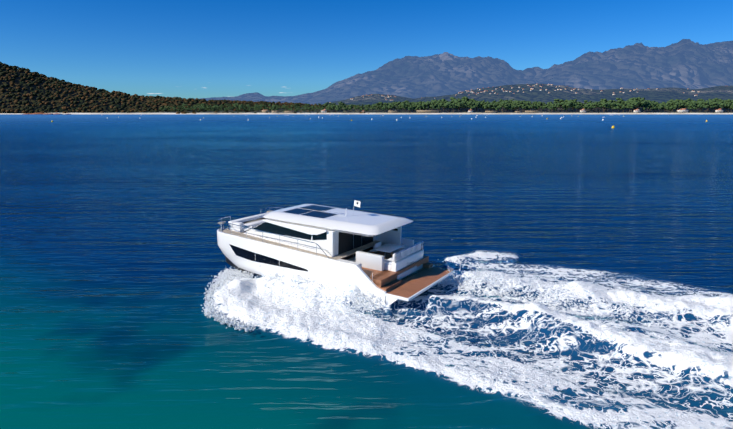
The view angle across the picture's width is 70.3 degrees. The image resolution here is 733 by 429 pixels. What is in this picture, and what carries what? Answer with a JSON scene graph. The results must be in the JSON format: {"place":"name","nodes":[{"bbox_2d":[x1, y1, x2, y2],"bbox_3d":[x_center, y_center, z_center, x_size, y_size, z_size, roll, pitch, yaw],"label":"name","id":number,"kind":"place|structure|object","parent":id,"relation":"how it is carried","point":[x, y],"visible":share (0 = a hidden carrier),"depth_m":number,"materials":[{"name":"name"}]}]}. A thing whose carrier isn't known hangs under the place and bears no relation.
{"place":"outdoors","nodes":[
{"label":"outdoors","id":0,"kind":"place"},
{"bbox_2d":[0,65,321,112],"bbox_3d":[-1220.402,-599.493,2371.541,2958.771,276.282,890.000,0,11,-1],"label":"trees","id":1,"kind":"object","parent":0,"point":[106,108],"depth_m":2084.15,"materials":[{"name":"green plant"}]},
{"bbox_2d":[0,62,363,113],"bbox_3d":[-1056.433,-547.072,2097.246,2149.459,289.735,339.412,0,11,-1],"label":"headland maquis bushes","id":2,"kind":"object","parent":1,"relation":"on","point":[153,101],"visible":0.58,"depth_m":2112.29,"materials":[{"name":"green plant"}]},
{"bbox_2d":[0,114,732,428],"bbox_3d":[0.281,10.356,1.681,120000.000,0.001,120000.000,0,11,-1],"label":"sea","id":3,"kind":"structure","parent":0,"point":[101,215],"depth_m":66.31,"materials":[{"name":"liquid"}]},
{"bbox_2d":[25,113,58,113],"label":"shore rocks","id":4,"kind":"object","parent":3,"relation":"in","point":[41,113],"visible":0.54,"depth_m":1943.16,"materials":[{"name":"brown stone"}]},
{"bbox_2d":[217,200,454,305],"bbox_3d":[-2.379,1.707,32.840,14.750,5.712,5.973,8,14,32],"label":"yacht","id":5,"kind":"object","parent":3,"relation":"on","point":[374,253],"visible":1,"depth_m":30.84,"materials":[{"name":"white plastic"}]},
{"bbox_2d":[51,115,707,127],"bbox_3d":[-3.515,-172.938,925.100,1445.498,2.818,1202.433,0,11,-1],"label":"buoys","id":6,"kind":"object","parent":3,"relation":"on","point":[401,117],"visible":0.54,"depth_m":780.95,"materials":[{"name":"white plastic"}]},
{"bbox_2d":[201,259,656,331],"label":"spray droplets","id":7,"kind":"object","parent":3,"relation":"on","point":[210,310],"visible":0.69,"depth_m":28.73},
{"bbox_2d":[185,233,732,428],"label":"boat wake","id":8,"kind":"object","parent":3,"relation":"on","point":[283,365],"depth_m":23.43,"materials":[{"name":"liquid"}]},
{"bbox_2d":[0,106,732,113],"bbox_3d":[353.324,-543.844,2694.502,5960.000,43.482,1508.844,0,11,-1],"label":"beach sand","id":9,"kind":"structure","parent":0,"point":[557,111],"depth_m":2002.46,"materials":[{"name":"beige sand"}]},
{"bbox_2d":[262,108,723,111],"bbox_3d":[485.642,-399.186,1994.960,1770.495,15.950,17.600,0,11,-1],"label":"beach buildings","id":10,"kind":"structure","parent":9,"relation":"on","point":[638,110],"depth_m":1990.03,"materials":[{"name":"beige"}]},
{"bbox_2d":[0,0,732,98],"label":"sky","id":11,"kind":"structure","parent":0,"point":[186,49],"materials":[{"name":"blue"}]},
{"bbox_2d":[159,96,732,112],"bbox_3d":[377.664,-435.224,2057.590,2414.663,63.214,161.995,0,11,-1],"label":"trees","id":12,"kind":"object","parent":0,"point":[633,103],"visible":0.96,"depth_m":2017.53,"materials":[{"name":"green plant"}]},
{"bbox_2d":[194,39,732,104],"bbox_3d":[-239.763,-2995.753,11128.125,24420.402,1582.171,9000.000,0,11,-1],"label":"mountains","id":13,"kind":"structure","parent":0,"point":[686,63],"depth_m":8681.27,"materials":[{"name":"grey stone"}]},
{"bbox_2d":[322,84,732,106],"bbox_3d":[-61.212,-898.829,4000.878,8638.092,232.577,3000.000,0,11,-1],"label":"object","id":14,"kind":"structure","parent":0,"point":[660,95],"depth_m":3405.38,"materials":[{"name":"green plant"}]},
{"bbox_2d":[329,84,700,102],"bbox_3d":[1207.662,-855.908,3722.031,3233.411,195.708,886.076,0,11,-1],"label":"houses","id":15,"kind":"structure","parent":14,"relation":"on","point":[531,89],"depth_m":3585.92,"materials":[{"name":"beige"}]}
]}

